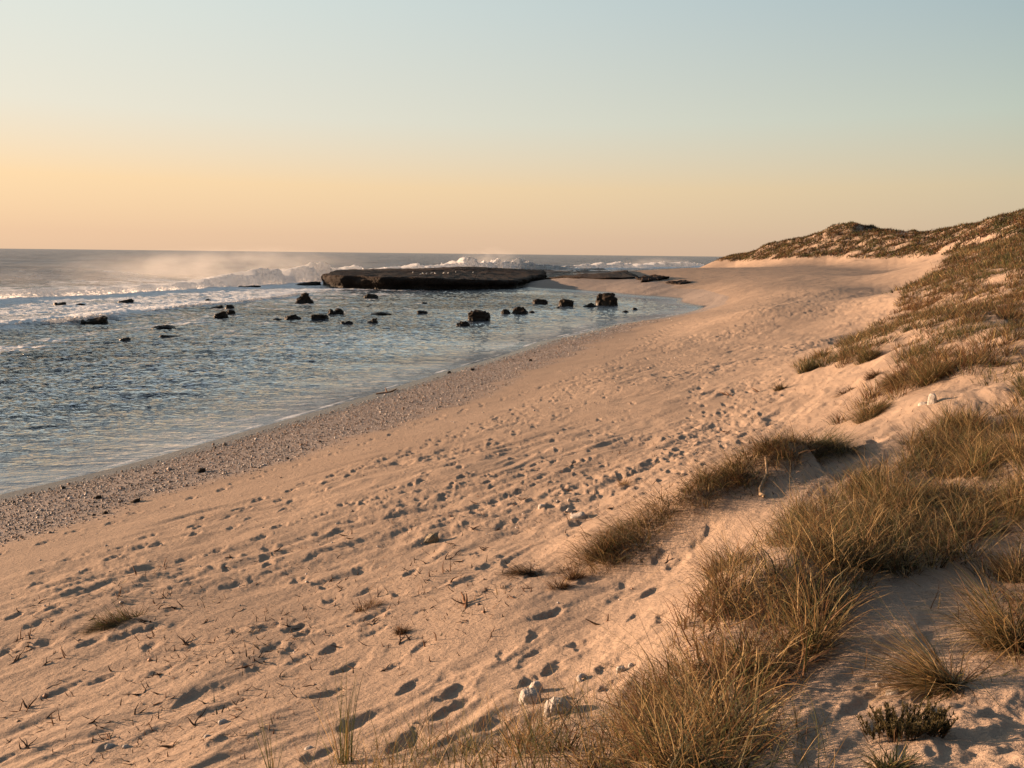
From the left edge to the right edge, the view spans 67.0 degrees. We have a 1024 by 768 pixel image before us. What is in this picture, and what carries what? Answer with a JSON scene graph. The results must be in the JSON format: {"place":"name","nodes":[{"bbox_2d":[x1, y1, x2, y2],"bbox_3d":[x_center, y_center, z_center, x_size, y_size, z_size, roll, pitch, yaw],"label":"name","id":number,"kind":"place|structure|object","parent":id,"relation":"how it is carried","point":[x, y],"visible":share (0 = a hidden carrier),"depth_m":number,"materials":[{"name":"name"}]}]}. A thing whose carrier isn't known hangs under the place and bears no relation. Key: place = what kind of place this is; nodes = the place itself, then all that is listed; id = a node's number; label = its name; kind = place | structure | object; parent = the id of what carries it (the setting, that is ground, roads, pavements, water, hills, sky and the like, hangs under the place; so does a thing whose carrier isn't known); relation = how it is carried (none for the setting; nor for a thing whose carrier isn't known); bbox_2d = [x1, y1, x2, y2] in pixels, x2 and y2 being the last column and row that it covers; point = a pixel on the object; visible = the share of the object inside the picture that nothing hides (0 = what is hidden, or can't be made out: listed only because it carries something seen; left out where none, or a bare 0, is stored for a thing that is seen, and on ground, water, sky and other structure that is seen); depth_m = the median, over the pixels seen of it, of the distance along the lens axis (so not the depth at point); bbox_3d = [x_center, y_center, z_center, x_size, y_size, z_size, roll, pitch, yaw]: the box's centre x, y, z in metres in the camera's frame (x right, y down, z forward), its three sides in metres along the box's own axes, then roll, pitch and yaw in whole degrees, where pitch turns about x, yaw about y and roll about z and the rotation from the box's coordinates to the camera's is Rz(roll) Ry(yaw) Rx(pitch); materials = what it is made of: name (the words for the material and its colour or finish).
{"place":"outdoors","nodes":[
{"label":"outdoors","id":0,"kind":"place"},
{"bbox_2d":[0,249,718,494],"bbox_3d":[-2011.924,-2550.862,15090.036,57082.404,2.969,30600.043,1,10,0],"label":"sea","id":1,"kind":"structure","parent":0,"point":[77,398],"depth_m":51.58,"materials":[{"name":"blue liquid"}]},
{"bbox_2d":[53,302,65,304],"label":"sea rock","id":2,"kind":"object","parent":1,"relation":"in","point":[60,303],"visible":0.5,"depth_m":83.58,"materials":[{"name":"brown stone"}]},
{"bbox_2d":[80,316,107,324],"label":"sea rock","id":3,"kind":"object","parent":1,"relation":"in","point":[99,320],"visible":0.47,"depth_m":62.59,"materials":[{"name":"black stone"}]},
{"bbox_2d":[119,337,130,340],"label":"sea rock","id":4,"kind":"object","parent":1,"relation":"in","point":[125,339],"visible":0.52,"depth_m":51.08,"materials":[{"name":"black stone"}]},
{"bbox_2d":[117,299,133,302],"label":"sea rock","id":5,"kind":"object","parent":1,"relation":"in","point":[128,301],"visible":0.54,"depth_m":87.74,"materials":[{"name":"black stone"}]},
{"bbox_2d":[0,292,310,326],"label":"breaking wave","id":6,"kind":"object","parent":1,"relation":"on","point":[111,316],"visible":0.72,"depth_m":69.38,"materials":[{"name":"liquid"}]},
{"bbox_2d":[151,325,174,328],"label":"sea rock","id":7,"kind":"object","parent":1,"relation":"in","point":[165,327],"visible":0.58,"depth_m":59.66,"materials":[{"name":"black stone"}]},
{"bbox_2d":[159,335,182,337],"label":"sea rock","id":8,"kind":"object","parent":1,"relation":"in","point":[162,336],"visible":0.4,"depth_m":53.62,"materials":[{"name":"black stone"}]},
{"bbox_2d":[0,262,362,298],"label":"breaking wave","id":9,"kind":"object","parent":1,"relation":"on","point":[312,271],"visible":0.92,"depth_m":130.95,"materials":[{"name":"liquid"}]},
{"bbox_2d":[214,311,227,317],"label":"sea rock","id":10,"kind":"object","parent":1,"relation":"in","point":[222,314],"visible":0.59,"depth_m":69.78,"materials":[{"name":"brown stone"}]},
{"bbox_2d":[227,310,235,313],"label":"sea rock","id":11,"kind":"object","parent":1,"relation":"in","point":[231,312],"visible":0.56,"depth_m":74.21,"materials":[{"name":"brown stone"}]},
{"bbox_2d":[238,285,260,286],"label":"sea rock","id":12,"kind":"object","parent":1,"relation":"in","point":[250,286],"visible":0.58,"depth_m":129.94,"materials":[{"name":"black stone"}]},
{"bbox_2d":[284,314,300,319],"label":"sea rock","id":13,"kind":"object","parent":1,"relation":"in","point":[293,317],"visible":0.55,"depth_m":68.67,"materials":[{"name":"brown stone"}]},
{"bbox_2d":[295,293,313,303],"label":"sea rock","id":14,"kind":"object","parent":1,"relation":"in","point":[304,298],"visible":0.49,"depth_m":91.14,"materials":[{"name":"brown stone"}]},
{"bbox_2d":[295,281,320,285],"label":"sea rock","id":15,"kind":"object","parent":1,"relation":"in","point":[314,283],"visible":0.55,"depth_m":139.44,"materials":[{"name":"black stone"}]},
{"bbox_2d":[311,314,328,318],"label":"sea rock","id":16,"kind":"object","parent":1,"relation":"in","point":[320,316],"visible":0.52,"depth_m":68.88,"materials":[{"name":"brown stone"}]},
{"bbox_2d":[328,308,343,314],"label":"sea rock","id":17,"kind":"object","parent":1,"relation":"in","point":[339,311],"visible":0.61,"depth_m":75.57,"materials":[{"name":"brown stone"}]},
{"bbox_2d":[340,321,352,323],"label":"sea rock","id":18,"kind":"object","parent":1,"relation":"in","point":[347,322],"visible":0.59,"depth_m":65.03,"materials":[{"name":"black stone"}]},
{"bbox_2d":[363,294,377,297],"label":"sea rock","id":19,"kind":"object","parent":1,"relation":"in","point":[370,296],"visible":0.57,"depth_m":102.63,"materials":[{"name":"brown stone"}]},
{"bbox_2d":[367,318,377,322],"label":"sea rock","id":20,"kind":"object","parent":1,"relation":"in","point":[373,320],"visible":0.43,"depth_m":66.61,"materials":[{"name":"black stone"}]},
{"bbox_2d":[371,312,391,314],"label":"sea rock","id":21,"kind":"object","parent":1,"relation":"in","point":[382,313],"visible":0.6,"depth_m":75.55,"materials":[{"name":"brown stone"}]},
{"bbox_2d":[321,266,546,289],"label":"reef platform","id":22,"kind":"structure","parent":1,"relation":"in","point":[450,278],"depth_m":134.56,"materials":[{"name":"brown stone"}]},
{"bbox_2d":[456,321,469,325],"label":"sea rock","id":23,"kind":"object","parent":1,"relation":"in","point":[463,323],"visible":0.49,"depth_m":64.46,"materials":[{"name":"black stone"}]},
{"bbox_2d":[370,257,583,269],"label":"breaking wave","id":24,"kind":"object","parent":1,"relation":"on","point":[518,263],"visible":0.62,"depth_m":298.70,"materials":[{"name":"liquid"}]},
{"bbox_2d":[468,310,490,320],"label":"sea rock","id":25,"kind":"object","parent":1,"relation":"in","point":[474,315],"visible":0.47,"depth_m":69.96,"materials":[{"name":"brown stone"}]},
{"bbox_2d":[501,309,510,313],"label":"sea rock","id":26,"kind":"object","parent":1,"relation":"in","point":[504,311],"visible":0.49,"depth_m":78.05,"materials":[{"name":"brown stone"}]},
{"bbox_2d":[511,306,527,313],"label":"sea rock","id":27,"kind":"object","parent":1,"relation":"in","point":[520,310],"visible":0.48,"depth_m":78.22,"materials":[{"name":"brown stone"}]},
{"bbox_2d":[532,299,547,303],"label":"sea rock","id":28,"kind":"object","parent":1,"relation":"in","point":[539,301],"visible":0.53,"depth_m":94.53,"materials":[{"name":"brown stone"}]},
{"bbox_2d":[558,299,573,306],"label":"sea rock","id":29,"kind":"object","parent":1,"relation":"in","point":[565,302],"visible":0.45,"depth_m":90.43,"materials":[{"name":"brown stone"}]},
{"bbox_2d":[583,303,595,306],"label":"sea rock","id":30,"kind":"object","parent":1,"relation":"in","point":[590,305],"visible":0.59,"depth_m":90.02,"materials":[{"name":"brown stone"}]},
{"bbox_2d":[595,293,617,305],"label":"sea rock","id":31,"kind":"object","parent":1,"relation":"in","point":[607,299],"visible":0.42,"depth_m":93.32,"materials":[{"name":"brown stone"}]},
{"bbox_2d":[561,261,704,267],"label":"breaking wave","id":32,"kind":"object","parent":1,"relation":"on","point":[620,264],"visible":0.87,"depth_m":375.37,"materials":[{"name":"liquid"}]},
{"bbox_2d":[0,211,1023,767],"bbox_3d":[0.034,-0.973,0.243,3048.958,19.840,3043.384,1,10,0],"label":"ground","id":33,"kind":"structure","parent":0,"point":[776,315],"depth_m":9.35,"materials":[{"name":"beige sand"}]},
{"bbox_2d":[9,653,19,664],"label":"dry twig","id":34,"kind":"object","parent":33,"relation":"on","point":[15,659],"visible":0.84,"depth_m":7.69,"materials":[{"name":"brown wood"}]},
{"bbox_2d":[12,623,31,642],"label":"dry twig","id":35,"kind":"object","parent":33,"relation":"on","point":[24,634],"visible":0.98,"depth_m":8.28,"materials":[{"name":"brown wood"}]},
{"bbox_2d":[10,701,33,711],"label":"dry twig","id":36,"kind":"object","parent":33,"relation":"on","point":[20,708],"visible":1,"depth_m":6.46,"materials":[{"name":"brown wood"}]},
{"bbox_2d":[19,737,37,748],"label":"dry twig","id":37,"kind":"object","parent":33,"relation":"on","point":[27,745],"visible":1,"depth_m":5.63,"materials":[{"name":"brown wood"}]},
{"bbox_2d":[21,694,38,707],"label":"dry twig","id":38,"kind":"object","parent":33,"relation":"on","point":[25,705],"visible":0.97,"depth_m":6.54,"materials":[{"name":"brown wood"}]},
{"bbox_2d":[47,708,60,725],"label":"dry twig","id":39,"kind":"object","parent":33,"relation":"on","point":[52,719],"visible":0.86,"depth_m":6.06,"materials":[{"name":"brown wood"}]},
{"bbox_2d":[105,743,115,749],"bbox_3d":[-2.793,2.534,5.405,0.090,0.027,0.069,30,11,-40],"label":"shell","id":40,"kind":"object","parent":33,"relation":"on","point":[109,746],"visible":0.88,"depth_m":5.39},
{"bbox_2d":[72,597,155,638],"bbox_3d":[-4.270,2.442,8.322,0.967,0.382,0.775,-5,11,-30],"label":"grass tussock","id":41,"kind":"object","parent":33,"relation":"on","point":[109,623],"depth_m":8.29,"materials":[{"name":"brown plant"}]},
{"bbox_2d":[130,498,139,502],"bbox_3d":[-8.017,2.518,16.458,0.204,0.160,0.191,-4,11,-26],"label":"beach stone","id":42,"kind":"object","parent":33,"relation":"on","point":[135,500],"visible":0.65,"depth_m":16.42,"materials":[{"name":"grey stone"}]},
{"bbox_2d":[133,703,147,714],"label":"dry twig","id":43,"kind":"object","parent":33,"relation":"on","point":[134,713],"visible":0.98,"depth_m":6.05,"materials":[{"name":"brown wood"}]},
{"bbox_2d":[157,740,176,747],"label":"dry twig","id":44,"kind":"object","parent":33,"relation":"on","point":[167,746],"visible":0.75,"depth_m":5.19,"materials":[{"name":"brown wood"}]},
{"bbox_2d":[177,635,190,645],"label":"dry twig","id":45,"kind":"object","parent":33,"relation":"on","point":[185,643],"visible":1,"depth_m":7.45,"materials":[{"name":"brown wood"}]},
{"bbox_2d":[187,712,201,725],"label":"dry twig","id":46,"kind":"object","parent":33,"relation":"on","point":[192,723],"visible":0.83,"depth_m":5.55,"materials":[{"name":"brown wood"}]},
{"bbox_2d":[197,468,205,472],"bbox_3d":[-7.838,2.244,19.538,0.210,0.241,0.193,-3,10,-22],"label":"beach stone","id":47,"kind":"object","parent":33,"relation":"on","point":[200,470],"visible":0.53,"depth_m":19.47,"materials":[{"name":"black stone"}]},
{"bbox_2d":[218,719,227,724],"bbox_3d":[-2.037,2.399,5.486,0.091,0.027,0.070,25,15,-51],"label":"shell","id":48,"kind":"object","parent":33,"relation":"on","point":[222,721],"visible":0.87,"depth_m":5.47},
{"bbox_2d":[244,707,288,767],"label":"grass tussock","id":49,"kind":"object","parent":33,"relation":"on","point":[269,766],"depth_m":4.34,"materials":[{"name":"brown plant"}]},
{"bbox_2d":[306,653,368,763],"bbox_3d":[-0.965,1.869,4.411,0.426,0.643,0.465,-7,12,-40],"label":"grass tussock","id":50,"kind":"object","parent":33,"relation":"on","point":[345,732],"depth_m":4.43,"materials":[{"name":"brown plant"}]},
{"bbox_2d":[354,595,385,612],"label":"grass tussock","id":51,"kind":"object","parent":33,"relation":"on","point":[361,609],"depth_m":7.91,"materials":[{"name":"brown plant"}]},
{"bbox_2d":[0,314,766,721],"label":"shell gravel","id":52,"kind":"structure","parent":33,"relation":"on","point":[238,454],"depth_m":22.15,"materials":[{"name":"beige gravel"}]},
{"bbox_2d":[376,387,397,393],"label":"dry twig","id":53,"kind":"object","parent":33,"relation":"on","point":[387,391],"visible":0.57,"depth_m":33.32,"materials":[{"name":"brown wood"}]},
{"bbox_2d":[388,622,412,635],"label":"grass tussock","id":54,"kind":"object","parent":33,"relation":"on","point":[401,629],"depth_m":6.99,"materials":[{"name":"brown plant"}]},
{"bbox_2d":[423,532,438,542],"bbox_3d":[-1.115,2.156,10.591,0.229,0.255,0.237,0,10,-6],"label":"grey stone","id":55,"kind":"object","parent":33,"relation":"on","point":[431,538],"visible":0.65,"depth_m":10.50,"materials":[{"name":"grey stone"}]},
{"bbox_2d":[452,592,467,608],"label":"dry twig","id":56,"kind":"object","parent":33,"relation":"on","point":[465,603],"visible":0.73,"depth_m":7.41,"materials":[{"name":"brown wood"}]},
{"bbox_2d":[0,331,927,765],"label":"beach litter","id":57,"kind":"object","parent":33,"relation":"on","point":[340,609],"visible":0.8,"depth_m":7.54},
{"bbox_2d":[491,552,548,578],"bbox_3d":[0.142,1.945,8.334,0.755,0.273,0.547,-3,10,-21],"label":"grass tussock","id":58,"kind":"object","parent":33,"relation":"on","point":[521,571],"depth_m":8.32,"materials":[{"name":"brown plant"}]},
{"bbox_2d":[519,688,541,704],"bbox_3d":[0.114,2.011,4.866,0.148,0.180,0.122,1,10,2],"label":"coral lump","id":59,"kind":"object","parent":33,"relation":"on","point":[526,692],"visible":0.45,"depth_m":4.82,"materials":[{"name":"white stone"}]},
{"bbox_2d":[529,681,543,691],"bbox_3d":[0.159,2.025,5.082,0.102,0.146,0.084,1,10,2],"label":"coral lump","id":60,"kind":"object","parent":33,"relation":"on","point":[538,684],"visible":0.43,"depth_m":5.05,"materials":[{"name":"white stone"}]},
{"bbox_2d":[538,504,545,508],"bbox_3d":[0.446,1.839,11.472,0.115,0.116,0.093,1,10,2],"label":"coral lump","id":61,"kind":"object","parent":33,"relation":"on","point":[540,506],"visible":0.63,"depth_m":11.43,"materials":[{"name":"white stone"}]},
{"bbox_2d":[543,697,571,717],"bbox_3d":[0.273,1.964,4.600,0.183,0.208,0.148,1,10,4],"label":"coral lump","id":62,"kind":"object","parent":33,"relation":"on","point":[556,700],"visible":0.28,"depth_m":4.55,"materials":[{"name":"white stone"}]},
{"bbox_2d":[542,576,579,590],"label":"grass tussock","id":63,"kind":"object","parent":33,"relation":"on","point":[562,584],"depth_m":7.54,"materials":[{"name":"brown plant"}]},
{"bbox_2d":[560,561,592,580],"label":"grass tussock","id":64,"kind":"object","parent":33,"relation":"on","point":[572,574],"depth_m":7.86,"materials":[{"name":"brown plant"}]},
{"bbox_2d":[570,512,585,518],"bbox_3d":[0.894,1.810,10.494,0.208,0.148,0.176,2,10,5],"label":"coral lump","id":65,"kind":"object","parent":33,"relation":"on","point":[579,515],"visible":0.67,"depth_m":10.44,"materials":[{"name":"white stone"}]},
{"bbox_2d":[577,673,587,682],"bbox_3d":[0.469,1.946,5.106,0.090,0.033,0.080,3,34,-24],"label":"shell","id":66,"kind":"object","parent":33,"relation":"on","point":[580,677],"visible":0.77,"depth_m":5.10},
{"bbox_2d":[528,268,637,279],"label":"rock ledge","id":67,"kind":"object","parent":33,"relation":"on","point":[592,274],"visible":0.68,"depth_m":157.52,"materials":[{"name":"brown stone"}]},
{"bbox_2d":[586,614,608,624],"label":"dry twig","id":68,"kind":"object","parent":33,"relation":"on","point":[596,623],"visible":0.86,"depth_m":6.41,"materials":[{"name":"brown wood"}]},
{"bbox_2d":[573,526,630,562],"bbox_3d":[0.989,1.707,8.329,0.778,0.435,0.668,1,10,0],"label":"grass tussock","id":69,"kind":"object","parent":33,"relation":"on","point":[603,545],"depth_m":8.29,"materials":[{"name":"brown plant"}]},
{"bbox_2d":[616,666,625,673],"bbox_3d":[0.709,1.880,5.042,0.062,0.086,0.052,2,10,9],"label":"coral lump","id":70,"kind":"object","parent":33,"relation":"on","point":[621,670],"visible":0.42,"depth_m":5.02,"materials":[{"name":"white stone"}]},
{"bbox_2d":[617,474,637,486],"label":"grass tussock","id":71,"kind":"object","parent":33,"relation":"on","point":[623,483],"depth_m":12.07,"materials":[{"name":"beige plant"}]},
{"bbox_2d":[635,274,669,282],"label":"rock ledge","id":72,"kind":"object","parent":33,"relation":"on","point":[645,278],"visible":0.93,"depth_m":136.12,"materials":[{"name":"brown stone"}]},
{"bbox_2d":[665,280,690,284],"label":"rock ledge","id":73,"kind":"object","parent":33,"relation":"on","point":[679,282],"visible":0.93,"depth_m":126.49,"materials":[{"name":"stone"}]},
{"bbox_2d":[537,418,872,580],"bbox_3d":[2.317,1.262,8.984,4.853,1.514,1.825,-5,11,-31],"label":"grass strip","id":74,"kind":"object","parent":33,"relation":"on","point":[726,474],"depth_m":8.76,"materials":[{"name":"brown plant"}]},
{"bbox_2d":[758,457,767,497],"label":"dead stem","id":75,"kind":"object","parent":33,"relation":"on","point":[762,482],"visible":0.92,"depth_m":8.74,"materials":[{"name":"beige wood"}]},
{"bbox_2d":[769,381,789,391],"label":"grass tussock","id":76,"kind":"object","parent":33,"relation":"on","point":[777,388],"depth_m":20.78,"materials":[{"name":"brown plant"}]},
{"bbox_2d":[789,356,824,373],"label":"grass tussock","id":77,"kind":"object","parent":33,"relation":"on","point":[810,366],"depth_m":22.15,"materials":[{"name":"plant"}]},
{"bbox_2d":[795,417,877,456],"bbox_3d":[4.137,0.712,9.890,1.377,0.629,1.184,1,10,0],"label":"grass tussock","id":78,"kind":"object","parent":33,"relation":"on","point":[839,442],"depth_m":9.91,"materials":[{"name":"brown plant"}]},
{"bbox_2d":[831,385,858,397],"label":"grass tussock","id":79,"kind":"object","parent":33,"relation":"on","point":[845,390],"depth_m":16.40,"materials":[{"name":"brown plant"}]},
{"bbox_2d":[849,343,886,366],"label":"grass tussock","id":80,"kind":"object","parent":33,"relation":"on","point":[868,355],"depth_m":19.89,"materials":[{"name":"brown plant"}]},
{"bbox_2d":[713,209,1023,261],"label":"dune scrub","id":81,"kind":"object","parent":33,"relation":"on","point":[905,250],"visible":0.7,"depth_m":190.05,"materials":[{"name":"green plant"}]},
{"bbox_2d":[835,396,901,423],"bbox_3d":[6.042,0.386,13.009,1.213,0.822,1.707,8,12,38],"label":"grass tussock","id":82,"kind":"object","parent":33,"relation":"on","point":[867,413],"depth_m":12.84,"materials":[{"name":"brown plant"}]},
{"bbox_2d":[860,367,880,380],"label":"grass tussock","id":83,"kind":"object","parent":33,"relation":"on","point":[871,376],"depth_m":16.62,"materials":[{"name":"brown plant"}]},
{"bbox_2d":[885,688,898,695],"bbox_3d":[1.866,1.525,3.798,0.061,0.060,0.049,6,11,28],"label":"coral lump","id":84,"kind":"object","parent":33,"relation":"on","point":[895,691],"visible":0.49,"depth_m":3.78,"materials":[{"name":"beige stone"}]},
{"bbox_2d":[855,735,930,767],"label":"grass tussock","id":85,"kind":"object","parent":33,"relation":"on","point":[878,763],"depth_m":2.76,"materials":[{"name":"green plant"}]},
{"bbox_2d":[873,366,913,392],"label":"grass tussock","id":86,"kind":"object","parent":33,"relation":"on","point":[887,379],"depth_m":14.46,"materials":[{"name":"brown plant"}]},
{"bbox_2d":[786,234,1023,424],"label":"dune grass","id":87,"kind":"structure","parent":33,"relation":"on","point":[1012,299],"depth_m":21.60,"materials":[{"name":"plant"}]},
{"bbox_2d":[853,699,958,742],"bbox_3d":[1.584,1.364,3.093,0.415,0.204,0.236,1,10,0],"label":"dark bush","id":88,"kind":"object","parent":33,"relation":"on","point":[893,727],"visible":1,"depth_m":3.06,"materials":[{"name":"green plant"}]},
{"bbox_2d":[820,591,1023,709],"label":"grass tussock","id":89,"kind":"object","parent":33,"relation":"on","point":[934,670],"depth_m":3.84,"materials":[{"name":"brown plant"}]},
{"bbox_2d":[896,346,958,390],"bbox_3d":[7.438,-0.282,13.754,1.227,0.786,1.780,7,11,32],"label":"grass tussock","id":90,"kind":"object","parent":33,"relation":"on","point":[923,379],"depth_m":13.53,"materials":[{"name":"brown plant"}]},
{"bbox_2d":[927,393,936,404],"bbox_3d":[6.307,0.328,11.627,0.125,0.378,0.104,6,11,28],"label":"coral lump","id":91,"kind":"object","parent":33,"relation":"on","point":[932,397],"visible":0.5,"depth_m":11.57,"materials":[{"name":"white stone"}]},
{"bbox_2d":[907,552,1023,664],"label":"grass tussock","id":92,"kind":"object","parent":33,"relation":"on","point":[999,630],"depth_m":4.34,"materials":[{"name":"brown plant"}]},
{"bbox_2d":[975,535,1023,588],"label":"grass tussock","id":93,"kind":"object","parent":33,"relation":"on","point":[1016,567],"depth_m":5.38,"materials":[{"name":"brown plant"}]},
{"bbox_2d":[0,0,1023,256],"label":"sky","id":94,"kind":"structure","parent":0,"point":[714,128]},
{"bbox_2d":[282,365,1023,767],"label":"bank grass","id":95,"kind":"structure","parent":0,"point":[884,531],"depth_m":4.99,"materials":[{"name":"brown plant"}]}
]}

